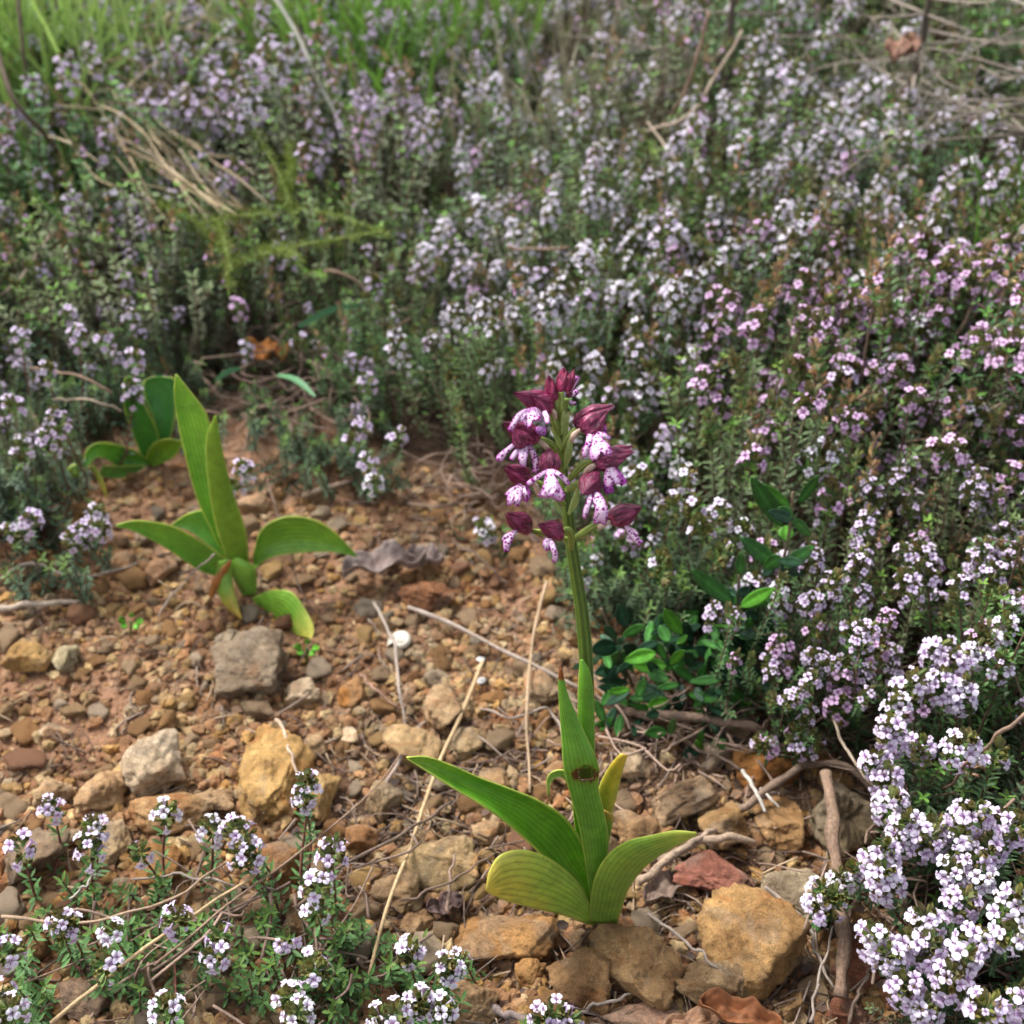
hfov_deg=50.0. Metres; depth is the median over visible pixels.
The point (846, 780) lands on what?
pebble
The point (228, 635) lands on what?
stone
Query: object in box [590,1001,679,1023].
stone
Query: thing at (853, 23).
thyme bush
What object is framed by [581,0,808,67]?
thyme bush
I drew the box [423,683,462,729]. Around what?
stone
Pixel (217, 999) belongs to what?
pebble
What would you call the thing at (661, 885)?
dead leaf
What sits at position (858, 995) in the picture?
twig
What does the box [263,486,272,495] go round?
pebble
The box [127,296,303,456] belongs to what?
thyme plant
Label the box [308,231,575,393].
twig tangle
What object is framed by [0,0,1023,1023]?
ground
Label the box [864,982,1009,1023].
thyme bush
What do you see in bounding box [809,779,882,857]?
stone
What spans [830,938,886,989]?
stone
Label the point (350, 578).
pebble
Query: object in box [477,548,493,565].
pebble
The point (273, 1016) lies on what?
pebble
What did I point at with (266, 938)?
twig tangle
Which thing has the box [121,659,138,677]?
pebble
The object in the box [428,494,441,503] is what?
pebble
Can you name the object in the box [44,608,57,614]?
pebble
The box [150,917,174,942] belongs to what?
pebble
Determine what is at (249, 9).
thyme bush
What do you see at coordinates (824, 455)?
thyme bush
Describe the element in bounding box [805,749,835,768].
stone
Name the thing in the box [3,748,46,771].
pebble
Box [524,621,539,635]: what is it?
pebble
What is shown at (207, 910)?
pebble
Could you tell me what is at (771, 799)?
twig
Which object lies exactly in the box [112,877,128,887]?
pebble
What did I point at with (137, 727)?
pebble
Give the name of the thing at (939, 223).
thyme bush
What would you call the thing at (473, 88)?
thyme bush
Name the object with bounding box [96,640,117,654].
pebble
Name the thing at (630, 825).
stone
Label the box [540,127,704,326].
thyme bush
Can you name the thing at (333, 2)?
thyme bush
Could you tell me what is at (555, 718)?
twig
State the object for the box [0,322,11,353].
thyme bush
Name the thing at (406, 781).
pebble
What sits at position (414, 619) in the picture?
pebble
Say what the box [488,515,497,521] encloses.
pebble
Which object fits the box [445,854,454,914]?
twig
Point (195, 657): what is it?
pebble
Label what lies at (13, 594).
pebble
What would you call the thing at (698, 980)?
stone
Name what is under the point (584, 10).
thyme bush
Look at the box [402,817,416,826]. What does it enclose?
pebble
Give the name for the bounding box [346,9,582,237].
grass tuft
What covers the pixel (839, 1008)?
stone
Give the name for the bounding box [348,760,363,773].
pebble
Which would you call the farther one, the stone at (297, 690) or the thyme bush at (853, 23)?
the thyme bush at (853, 23)
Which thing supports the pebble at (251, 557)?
on the ground at (417, 444)
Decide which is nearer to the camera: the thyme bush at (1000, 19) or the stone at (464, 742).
the stone at (464, 742)
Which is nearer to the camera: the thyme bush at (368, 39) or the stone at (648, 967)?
the stone at (648, 967)
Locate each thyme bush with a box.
[0,38,216,288]
[0,46,84,241]
[0,102,116,340]
[0,168,251,398]
[0,191,150,406]
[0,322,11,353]
[0,355,102,465]
[0,406,85,520]
[3,1,156,175]
[8,0,141,57]
[12,0,255,214]
[55,25,370,288]
[58,285,197,417]
[81,0,210,126]
[103,140,324,349]
[113,0,221,60]
[115,201,302,381]
[119,19,317,174]
[142,0,337,153]
[175,0,452,295]
[194,13,441,226]
[198,165,352,357]
[199,0,388,149]
[221,0,288,34]
[229,145,472,348]
[239,0,417,85]
[272,280,386,393]
[306,285,459,440]
[322,0,506,153]
[343,222,510,393]
[362,38,542,231]
[382,189,605,344]
[387,258,608,494]
[429,0,560,137]
[434,259,578,411]
[437,0,551,80]
[442,71,630,267]
[461,144,662,324]
[462,216,621,352]
[485,0,619,37]
[489,52,655,176]
[495,0,649,91]
[495,208,729,447]
[503,338,708,532]
[521,424,715,593]
[529,231,690,387]
[537,112,732,269]
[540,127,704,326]
[567,0,789,228]
[571,0,740,134]
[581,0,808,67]
[617,56,871,308]
[623,199,857,416]
[634,0,879,154]
[639,145,797,342]
[639,261,943,567]
[641,308,977,645]
[677,533,907,757]
[683,17,927,204]
[686,189,929,455]
[691,0,932,80]
[692,180,912,352]
[696,226,1023,523]
[732,125,944,299]
[759,0,886,34]
[794,73,1018,255]
[808,439,1023,676]
[810,0,980,137]
[817,191,1023,372]
[826,218,1023,445]
[834,362,1023,593]
[844,148,1020,324]
[847,0,960,13]
[861,57,1023,175]
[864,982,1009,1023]
[867,238,1023,525]
[869,0,1023,71]
[876,660,1023,966]
[885,162,1023,387]
[887,491,1023,798]
[893,464,1023,671]
[932,11,1023,157]
[946,875,1023,1018]
[956,59,1023,212]
[957,0,1023,89]
[970,137,1023,285]
[973,406,1023,516]
[1000,239,1023,403]
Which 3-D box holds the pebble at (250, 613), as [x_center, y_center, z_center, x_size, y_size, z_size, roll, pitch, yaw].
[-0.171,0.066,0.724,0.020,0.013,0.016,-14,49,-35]
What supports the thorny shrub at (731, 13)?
on the ground at (417, 444)
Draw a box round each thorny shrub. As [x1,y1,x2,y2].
[556,0,909,145]
[795,0,1023,174]
[824,0,1023,196]
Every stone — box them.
[0,638,53,672]
[4,827,70,885]
[13,548,47,575]
[32,777,73,806]
[38,722,72,744]
[51,645,80,672]
[57,977,107,1021]
[68,828,80,845]
[72,770,126,810]
[95,819,131,873]
[104,530,129,548]
[108,550,136,575]
[120,728,185,797]
[121,944,163,989]
[127,792,214,835]
[135,843,182,885]
[144,559,177,583]
[195,788,235,810]
[211,625,287,698]
[214,629,238,644]
[236,723,314,826]
[237,491,270,516]
[242,841,299,891]
[279,914,311,937]
[285,677,319,706]
[297,773,341,821]
[304,732,326,759]
[337,675,364,708]
[340,726,359,743]
[343,824,380,852]
[359,984,398,1019]
[364,779,403,822]
[369,871,419,914]
[382,724,441,769]
[397,581,456,612]
[399,835,479,892]
[399,909,434,935]
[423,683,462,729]
[448,726,487,760]
[449,981,498,1023]
[453,914,559,961]
[471,820,510,846]
[478,767,510,787]
[514,957,547,987]
[523,662,558,704]
[543,760,567,786]
[546,946,611,1015]
[559,928,589,951]
[588,922,686,1011]
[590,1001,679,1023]
[614,810,673,843]
[621,747,646,778]
[649,775,719,826]
[672,849,755,891]
[676,960,748,1023]
[696,882,811,999]
[698,800,751,849]
[732,744,802,789]
[752,795,804,856]
[761,868,825,930]
[778,990,804,1022]
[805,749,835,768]
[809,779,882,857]
[826,997,868,1023]
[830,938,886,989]
[843,858,880,905]
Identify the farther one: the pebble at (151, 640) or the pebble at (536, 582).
the pebble at (536, 582)
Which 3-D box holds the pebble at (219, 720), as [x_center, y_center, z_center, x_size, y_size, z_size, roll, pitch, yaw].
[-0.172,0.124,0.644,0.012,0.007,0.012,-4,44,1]
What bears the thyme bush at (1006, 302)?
on the ground at (417, 444)
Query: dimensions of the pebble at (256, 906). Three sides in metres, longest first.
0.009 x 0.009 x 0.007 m
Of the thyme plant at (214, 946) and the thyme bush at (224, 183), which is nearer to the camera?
the thyme plant at (214, 946)
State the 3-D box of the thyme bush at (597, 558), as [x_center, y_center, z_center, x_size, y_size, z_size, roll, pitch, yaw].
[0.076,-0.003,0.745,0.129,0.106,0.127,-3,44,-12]
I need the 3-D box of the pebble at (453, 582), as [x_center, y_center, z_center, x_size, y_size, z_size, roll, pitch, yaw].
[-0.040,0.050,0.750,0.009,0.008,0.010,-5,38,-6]
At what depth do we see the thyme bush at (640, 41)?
1.22 m
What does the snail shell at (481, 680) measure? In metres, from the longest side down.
0.007 x 0.006 x 0.006 m
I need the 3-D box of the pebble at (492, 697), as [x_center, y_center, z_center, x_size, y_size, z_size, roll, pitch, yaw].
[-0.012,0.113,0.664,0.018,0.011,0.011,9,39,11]
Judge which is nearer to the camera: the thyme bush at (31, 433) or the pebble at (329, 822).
the pebble at (329, 822)
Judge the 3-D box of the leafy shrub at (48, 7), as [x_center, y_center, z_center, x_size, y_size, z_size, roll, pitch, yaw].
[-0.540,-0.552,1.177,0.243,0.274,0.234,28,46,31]
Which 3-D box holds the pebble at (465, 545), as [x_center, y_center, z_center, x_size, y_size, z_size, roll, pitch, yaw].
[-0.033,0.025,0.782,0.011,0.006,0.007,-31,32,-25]
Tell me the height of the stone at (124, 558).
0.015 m
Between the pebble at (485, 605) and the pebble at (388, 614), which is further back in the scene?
the pebble at (485, 605)
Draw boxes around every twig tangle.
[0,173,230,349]
[0,818,293,1019]
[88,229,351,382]
[149,279,442,423]
[160,213,545,398]
[184,833,432,1023]
[196,351,381,467]
[229,273,494,427]
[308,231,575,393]
[387,421,543,522]
[515,637,762,821]
[544,428,818,597]
[654,600,947,802]
[759,711,1023,1022]
[825,276,1023,478]
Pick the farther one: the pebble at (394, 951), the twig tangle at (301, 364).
the twig tangle at (301, 364)
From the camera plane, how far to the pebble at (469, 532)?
0.79 m
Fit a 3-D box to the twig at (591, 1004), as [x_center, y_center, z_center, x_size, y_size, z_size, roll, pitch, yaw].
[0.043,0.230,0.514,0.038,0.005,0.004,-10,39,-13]
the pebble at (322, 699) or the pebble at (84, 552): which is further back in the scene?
the pebble at (84, 552)
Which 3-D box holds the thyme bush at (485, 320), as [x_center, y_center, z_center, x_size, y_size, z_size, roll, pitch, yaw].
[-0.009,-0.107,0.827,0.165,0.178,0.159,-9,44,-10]
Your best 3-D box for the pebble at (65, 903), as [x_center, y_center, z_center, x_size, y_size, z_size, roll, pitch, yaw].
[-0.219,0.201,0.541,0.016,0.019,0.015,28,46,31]
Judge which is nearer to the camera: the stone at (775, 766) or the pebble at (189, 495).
the stone at (775, 766)
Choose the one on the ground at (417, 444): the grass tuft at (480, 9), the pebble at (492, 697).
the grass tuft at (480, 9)
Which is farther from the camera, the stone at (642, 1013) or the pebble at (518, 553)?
the pebble at (518, 553)
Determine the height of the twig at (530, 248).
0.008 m
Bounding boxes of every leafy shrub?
[0,228,87,387]
[1,0,170,177]
[2,0,105,72]
[308,0,449,39]
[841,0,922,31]
[957,0,1023,130]
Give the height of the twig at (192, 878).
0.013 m
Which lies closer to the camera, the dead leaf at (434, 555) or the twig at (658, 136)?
the dead leaf at (434, 555)
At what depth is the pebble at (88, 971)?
0.52 m
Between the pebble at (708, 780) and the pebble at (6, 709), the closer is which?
the pebble at (708, 780)
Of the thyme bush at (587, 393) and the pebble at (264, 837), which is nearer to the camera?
the pebble at (264, 837)
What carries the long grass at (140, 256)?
on the thyme bush at (224, 183)
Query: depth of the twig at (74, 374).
0.78 m
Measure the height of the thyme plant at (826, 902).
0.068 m
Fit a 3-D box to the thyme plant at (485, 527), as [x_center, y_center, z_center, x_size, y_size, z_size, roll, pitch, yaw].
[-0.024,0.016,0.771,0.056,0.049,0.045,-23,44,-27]
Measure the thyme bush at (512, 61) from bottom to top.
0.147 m
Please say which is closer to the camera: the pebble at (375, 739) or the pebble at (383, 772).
the pebble at (383, 772)
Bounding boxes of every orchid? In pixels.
[67,376,181,497]
[116,374,356,638]
[406,367,696,924]
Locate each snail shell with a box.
[387,630,410,648]
[476,657,484,662]
[477,677,485,684]
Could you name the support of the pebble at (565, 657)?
on the ground at (417, 444)
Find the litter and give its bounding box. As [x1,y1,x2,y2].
[0,328,961,1023]
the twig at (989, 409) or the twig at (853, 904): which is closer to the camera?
the twig at (853, 904)
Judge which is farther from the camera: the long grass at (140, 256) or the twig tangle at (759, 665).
the long grass at (140, 256)
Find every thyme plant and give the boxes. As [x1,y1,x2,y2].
[0,322,88,541]
[0,347,144,605]
[0,793,155,1023]
[39,304,152,450]
[74,795,287,1023]
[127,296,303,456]
[190,768,392,1023]
[229,403,412,501]
[231,331,404,479]
[307,928,491,1023]
[438,516,519,557]
[519,993,584,1023]
[547,462,732,651]
[629,491,809,659]
[736,611,894,759]
[749,721,825,784]
[800,858,864,937]
[852,806,1023,1023]
[857,635,1023,908]
[907,590,1023,736]
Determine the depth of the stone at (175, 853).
0.56 m
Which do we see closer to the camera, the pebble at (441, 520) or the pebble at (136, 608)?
the pebble at (136, 608)
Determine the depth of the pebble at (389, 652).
0.69 m
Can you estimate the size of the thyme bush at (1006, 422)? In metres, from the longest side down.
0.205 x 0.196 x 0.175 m
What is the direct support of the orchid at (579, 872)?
on the ground at (417, 444)
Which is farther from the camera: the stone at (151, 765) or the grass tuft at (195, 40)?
the grass tuft at (195, 40)
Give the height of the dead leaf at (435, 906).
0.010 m
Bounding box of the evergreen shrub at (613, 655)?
[571,475,819,737]
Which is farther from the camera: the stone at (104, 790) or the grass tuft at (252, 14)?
the grass tuft at (252, 14)
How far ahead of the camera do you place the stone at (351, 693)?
0.66 m
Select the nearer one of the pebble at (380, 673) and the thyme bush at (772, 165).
the pebble at (380, 673)
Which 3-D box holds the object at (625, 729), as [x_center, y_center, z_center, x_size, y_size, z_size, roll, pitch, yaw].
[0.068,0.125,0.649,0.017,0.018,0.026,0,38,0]
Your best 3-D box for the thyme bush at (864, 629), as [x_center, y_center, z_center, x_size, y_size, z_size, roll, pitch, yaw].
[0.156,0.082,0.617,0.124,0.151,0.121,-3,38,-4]
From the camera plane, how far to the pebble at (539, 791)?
0.62 m
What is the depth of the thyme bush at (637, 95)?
1.18 m
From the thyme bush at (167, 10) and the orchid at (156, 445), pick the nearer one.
the orchid at (156, 445)
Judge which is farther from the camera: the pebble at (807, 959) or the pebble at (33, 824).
the pebble at (33, 824)
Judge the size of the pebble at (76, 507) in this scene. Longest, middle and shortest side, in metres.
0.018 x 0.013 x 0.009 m
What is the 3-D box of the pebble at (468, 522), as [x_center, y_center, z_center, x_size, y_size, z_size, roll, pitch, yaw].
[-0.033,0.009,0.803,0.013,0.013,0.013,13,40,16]
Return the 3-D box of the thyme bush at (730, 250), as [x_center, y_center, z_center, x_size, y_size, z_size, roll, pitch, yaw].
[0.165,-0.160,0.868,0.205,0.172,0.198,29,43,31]
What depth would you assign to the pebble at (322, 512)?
0.79 m
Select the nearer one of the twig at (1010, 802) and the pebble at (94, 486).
the twig at (1010, 802)
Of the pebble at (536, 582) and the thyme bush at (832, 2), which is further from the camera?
the thyme bush at (832, 2)
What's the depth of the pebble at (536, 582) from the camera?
0.75 m
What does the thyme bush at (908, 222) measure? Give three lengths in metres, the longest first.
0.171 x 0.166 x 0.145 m
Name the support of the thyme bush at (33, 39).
on the ground at (417, 444)
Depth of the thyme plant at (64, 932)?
0.51 m
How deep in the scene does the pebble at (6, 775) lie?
0.61 m
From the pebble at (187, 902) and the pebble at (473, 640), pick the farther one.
the pebble at (473, 640)
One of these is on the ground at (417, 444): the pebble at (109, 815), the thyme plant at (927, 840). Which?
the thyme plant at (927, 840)
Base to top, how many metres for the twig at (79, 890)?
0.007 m
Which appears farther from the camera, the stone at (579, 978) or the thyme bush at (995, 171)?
the thyme bush at (995, 171)
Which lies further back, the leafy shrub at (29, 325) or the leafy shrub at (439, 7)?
the leafy shrub at (439, 7)
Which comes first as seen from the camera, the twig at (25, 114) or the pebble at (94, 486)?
the pebble at (94, 486)
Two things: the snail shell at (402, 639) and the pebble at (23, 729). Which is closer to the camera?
the pebble at (23, 729)
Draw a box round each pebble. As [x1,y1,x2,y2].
[0,518,24,535]
[0,622,19,651]
[0,701,13,721]
[0,781,16,791]
[0,792,29,820]
[0,824,11,836]
[0,886,25,925]
[0,963,15,978]
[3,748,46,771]
[3,770,9,778]
[8,592,22,601]
[9,716,38,746]
[16,703,32,716]
[18,912,37,929]
[26,818,42,831]
[26,931,50,959]
[31,578,54,593]
[39,891,57,909]
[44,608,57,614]
[50,899,83,920]
[53,699,66,711]
[60,702,86,718]
[67,602,96,625]
[70,503,88,517]
[72,955,101,977]
[73,518,91,524]
[73,667,91,681]
[74,541,93,555]
[87,702,108,719]
[88,655,106,668]
[91,484,99,490]
[92,763,113,773]
[93,909,126,932]
[94,575,109,594]
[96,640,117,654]
[98,812,117,823]
[99,1011,112,1019]
[105,603,120,616]
[112,566,148,590]
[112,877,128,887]
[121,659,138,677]
[123,472,135,481]
[126,603,144,615]
[127,717,151,737]
[128,674,147,691]
[134,1009,153,1023]
[135,532,151,543]
[135,688,154,708]
[144,634,158,646]
[145,598,159,606]
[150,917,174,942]
[151,506,164,520]
[152,644,169,654]
[156,710,176,732]
[160,659,172,671]
[161,619,181,637]
[166,597,183,609]
[168,692,197,708]
[170,502,181,511]
[176,639,192,648]
[177,477,192,487]
[177,885,192,908]
[181,486,194,500]
[184,732,200,748]
[185,840,206,860]
[188,652,202,666]
[188,953,198,959]
[193,581,208,593]
[193,619,212,633]
[195,611,210,620]
[199,907,209,916]
[200,680,209,692]
[202,739,220,749]
[203,983,231,1009]
[206,763,218,771]
[207,869,220,884]
[212,714,222,723]
[212,958,227,975]
[217,838,225,848]
[228,888,241,897]
[233,924,261,951]
[235,827,269,854]
[236,579,261,593]
[240,605,267,624]
[242,516,258,535]
[244,700,274,720]
[249,551,263,569]
[252,902,264,911]
[259,560,283,581]
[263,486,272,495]
[268,955,284,986]
[268,1008,285,1023]
[270,500,284,514]
[270,820,289,832]
[271,468,292,488]
[272,490,286,500]
[273,614,292,629]
[279,830,308,848]
[291,574,317,586]
[294,646,305,659]
[300,497,312,505]
[300,854,329,874]
[304,656,332,679]
[305,504,316,512]
[306,988,327,1000]
[310,505,331,519]
[313,552,329,558]
[318,485,332,503]
[318,911,352,943]
[319,692,328,704]
[320,612,334,624]
[320,818,345,837]
[327,516,347,530]
[330,625,342,634]
[332,740,350,762]
[345,572,356,583]
[346,923,376,964]
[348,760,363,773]
[349,779,362,797]
[349,864,380,886]
[351,899,380,921]
[352,598,383,620]
[354,515,369,526]
[355,626,374,646]
[355,720,367,729]
[357,493,370,503]
[363,532,375,546]
[368,731,382,747]
[369,696,396,716]
[370,664,393,682]
[372,618,394,632]
[380,610,393,618]
[381,769,396,781]
[384,473,400,489]
[385,647,404,663]
[387,937,398,955]
[389,846,404,866]
[391,564,400,568]
[397,570,417,583]
[399,787,413,803]
[401,931,444,975]
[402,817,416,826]
[403,613,426,625]
[404,776,414,784]
[410,533,418,542]
[412,644,422,650]
[415,502,427,513]
[416,794,443,812]
[421,563,440,579]
[423,669,450,686]
[424,774,448,790]
[425,645,453,671]
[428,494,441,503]
[429,508,448,525]
[433,921,459,941]
[437,543,449,555]
[442,623,454,632]
[449,560,469,578]
[449,576,459,588]
[457,514,475,529]
[457,608,476,624]
[457,793,480,816]
[462,544,471,548]
[463,644,479,659]
[464,676,472,684]
[466,490,481,505]
[466,528,477,537]
[469,636,481,644]
[472,883,486,900]
[477,507,490,512]
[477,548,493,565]
[477,690,506,707]
[479,600,490,609]
[484,728,515,750]
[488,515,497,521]
[488,574,501,586]
[495,535,513,553]
[496,632,512,643]
[507,831,532,850]
[508,545,528,562]
[509,588,520,598]
[513,659,532,676]
[514,533,531,543]
[515,613,526,622]
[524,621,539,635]
[526,989,567,1016]
[529,554,558,577]
[532,577,541,587]
[532,652,544,662]
[532,782,555,801]
[533,709,552,731]
[537,589,558,605]
[545,604,568,618]
[545,735,561,747]
[555,652,570,662]
[558,613,576,635]
[567,689,577,713]
[594,689,602,700]
[609,835,619,852]
[612,788,638,821]
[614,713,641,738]
[626,886,639,900]
[631,906,662,934]
[665,738,679,752]
[667,921,698,941]
[676,842,690,856]
[701,736,735,771]
[705,776,714,783]
[719,774,731,791]
[725,717,757,744]
[756,846,784,871]
[797,975,827,1002]
[803,954,814,964]
[808,929,832,949]
[830,769,854,790]
[843,752,860,767]
[851,909,863,923]
[862,997,885,1015]
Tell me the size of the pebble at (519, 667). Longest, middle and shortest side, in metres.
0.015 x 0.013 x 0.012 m
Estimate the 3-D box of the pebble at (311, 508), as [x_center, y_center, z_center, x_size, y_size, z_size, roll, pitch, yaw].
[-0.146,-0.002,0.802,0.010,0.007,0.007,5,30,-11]
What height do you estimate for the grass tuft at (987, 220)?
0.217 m
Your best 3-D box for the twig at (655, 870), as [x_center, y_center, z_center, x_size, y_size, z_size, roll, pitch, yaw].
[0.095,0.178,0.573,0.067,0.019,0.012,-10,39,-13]
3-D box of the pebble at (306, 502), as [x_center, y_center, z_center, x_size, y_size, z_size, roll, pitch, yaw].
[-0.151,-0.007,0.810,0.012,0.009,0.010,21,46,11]
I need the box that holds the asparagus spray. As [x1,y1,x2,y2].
[151,125,393,298]
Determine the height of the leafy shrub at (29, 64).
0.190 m
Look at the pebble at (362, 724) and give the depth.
0.65 m
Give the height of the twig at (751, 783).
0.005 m
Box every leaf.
[242,337,289,361]
[298,303,366,327]
[341,539,425,579]
[408,543,444,566]
[426,890,463,915]
[643,869,682,905]
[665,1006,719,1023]
[698,987,782,1023]
[885,31,920,63]
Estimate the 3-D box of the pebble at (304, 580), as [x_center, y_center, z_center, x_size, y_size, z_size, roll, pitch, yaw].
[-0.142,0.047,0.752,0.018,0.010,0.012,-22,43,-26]
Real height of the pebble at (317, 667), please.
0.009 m
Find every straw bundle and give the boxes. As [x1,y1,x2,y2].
[30,29,191,164]
[61,73,269,254]
[120,0,264,100]
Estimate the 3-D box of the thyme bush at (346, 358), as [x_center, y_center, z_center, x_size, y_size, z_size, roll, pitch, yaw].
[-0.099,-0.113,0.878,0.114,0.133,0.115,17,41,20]
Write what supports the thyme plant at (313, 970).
on the ground at (417, 444)
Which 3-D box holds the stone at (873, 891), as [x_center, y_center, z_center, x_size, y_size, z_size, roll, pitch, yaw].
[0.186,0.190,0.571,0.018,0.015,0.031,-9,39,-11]
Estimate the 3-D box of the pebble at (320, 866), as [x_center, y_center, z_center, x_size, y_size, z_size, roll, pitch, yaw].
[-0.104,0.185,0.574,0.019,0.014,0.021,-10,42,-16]
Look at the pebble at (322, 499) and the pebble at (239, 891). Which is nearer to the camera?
the pebble at (239, 891)
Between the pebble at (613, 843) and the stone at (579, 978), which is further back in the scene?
the pebble at (613, 843)
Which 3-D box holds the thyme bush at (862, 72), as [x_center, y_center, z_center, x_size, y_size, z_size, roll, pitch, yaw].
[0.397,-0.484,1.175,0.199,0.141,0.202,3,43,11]
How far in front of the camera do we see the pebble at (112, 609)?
0.71 m
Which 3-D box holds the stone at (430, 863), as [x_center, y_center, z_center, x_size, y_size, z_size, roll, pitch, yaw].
[-0.038,0.184,0.574,0.042,0.023,0.031,0,38,0]
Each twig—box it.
[0,52,67,160]
[0,229,53,296]
[0,562,137,579]
[0,599,79,611]
[1,861,226,923]
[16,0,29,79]
[30,367,112,393]
[49,874,255,1023]
[52,397,122,412]
[69,871,100,900]
[131,872,277,890]
[153,754,400,965]
[156,553,214,623]
[267,482,313,613]
[274,0,351,142]
[274,718,297,772]
[295,800,452,908]
[297,269,371,296]
[301,477,354,499]
[358,674,401,709]
[368,660,483,975]
[372,602,405,723]
[385,721,425,782]
[402,853,494,900]
[407,605,601,697]
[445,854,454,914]
[452,539,508,583]
[479,706,560,732]
[491,1003,530,1023]
[507,245,568,251]
[525,580,548,792]
[571,992,630,1015]
[617,703,782,740]
[622,732,740,770]
[636,832,756,886]
[645,30,742,133]
[647,121,698,172]
[647,913,718,968]
[657,828,717,860]
[661,11,711,124]
[738,760,873,812]
[741,769,766,812]
[759,787,779,807]
[764,885,833,989]
[787,319,801,355]
[808,925,833,1022]
[820,769,851,998]
[832,718,873,785]
[847,800,884,919]
[847,965,872,1023]
[901,213,916,297]
[941,712,1023,789]
[943,278,983,353]
[954,395,1011,427]
[958,798,1015,859]
[962,225,1023,311]
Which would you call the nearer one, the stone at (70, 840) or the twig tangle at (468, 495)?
the stone at (70, 840)
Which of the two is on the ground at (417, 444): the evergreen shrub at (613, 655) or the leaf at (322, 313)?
the evergreen shrub at (613, 655)
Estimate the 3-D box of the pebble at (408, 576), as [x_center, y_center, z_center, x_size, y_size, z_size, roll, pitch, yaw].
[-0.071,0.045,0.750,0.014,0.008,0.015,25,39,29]
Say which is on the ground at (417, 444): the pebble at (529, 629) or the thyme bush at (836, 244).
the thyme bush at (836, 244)
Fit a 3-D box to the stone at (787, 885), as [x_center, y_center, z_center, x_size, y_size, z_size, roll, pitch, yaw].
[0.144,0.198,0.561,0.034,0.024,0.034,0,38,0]
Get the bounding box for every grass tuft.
[0,0,158,202]
[0,92,115,307]
[1,0,228,208]
[82,0,265,91]
[93,7,291,171]
[119,0,394,92]
[215,0,517,172]
[305,0,558,108]
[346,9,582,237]
[388,0,648,185]
[413,0,572,85]
[453,0,725,133]
[601,0,783,95]
[753,271,1023,535]
[895,127,1023,370]
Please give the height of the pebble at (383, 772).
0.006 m
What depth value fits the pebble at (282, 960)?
0.52 m
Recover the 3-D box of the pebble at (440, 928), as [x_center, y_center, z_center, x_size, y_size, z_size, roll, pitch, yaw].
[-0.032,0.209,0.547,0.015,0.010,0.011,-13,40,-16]
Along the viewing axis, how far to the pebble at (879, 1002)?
0.52 m
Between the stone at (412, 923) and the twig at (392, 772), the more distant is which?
the twig at (392, 772)
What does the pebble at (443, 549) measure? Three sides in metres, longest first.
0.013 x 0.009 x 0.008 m
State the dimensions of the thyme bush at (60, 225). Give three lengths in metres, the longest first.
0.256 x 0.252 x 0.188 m
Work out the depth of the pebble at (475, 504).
0.82 m
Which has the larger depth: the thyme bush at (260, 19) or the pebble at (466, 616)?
the thyme bush at (260, 19)
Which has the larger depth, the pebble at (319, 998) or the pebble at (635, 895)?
the pebble at (635, 895)
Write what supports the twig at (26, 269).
on the thyme bush at (108, 245)
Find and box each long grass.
[133,254,152,262]
[215,367,241,380]
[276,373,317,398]
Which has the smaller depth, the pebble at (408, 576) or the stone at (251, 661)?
the stone at (251, 661)
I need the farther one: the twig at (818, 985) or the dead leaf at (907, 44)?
the dead leaf at (907, 44)
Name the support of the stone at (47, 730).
on the ground at (417, 444)
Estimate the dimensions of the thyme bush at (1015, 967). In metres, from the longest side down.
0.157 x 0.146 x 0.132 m
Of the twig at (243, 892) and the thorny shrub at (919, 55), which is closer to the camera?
the twig at (243, 892)
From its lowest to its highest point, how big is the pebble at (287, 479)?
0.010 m
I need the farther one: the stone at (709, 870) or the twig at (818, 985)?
the stone at (709, 870)
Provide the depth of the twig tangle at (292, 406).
0.88 m
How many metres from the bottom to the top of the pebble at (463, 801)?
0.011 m
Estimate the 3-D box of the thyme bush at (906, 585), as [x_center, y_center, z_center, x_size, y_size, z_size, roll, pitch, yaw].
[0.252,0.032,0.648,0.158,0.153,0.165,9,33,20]
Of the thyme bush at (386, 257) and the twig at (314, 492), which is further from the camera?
the thyme bush at (386, 257)
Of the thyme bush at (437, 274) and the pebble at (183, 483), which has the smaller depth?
the pebble at (183, 483)
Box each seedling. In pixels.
[118,612,143,636]
[294,639,319,663]
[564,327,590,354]
[644,710,725,758]
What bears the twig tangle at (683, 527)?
on the ground at (417, 444)

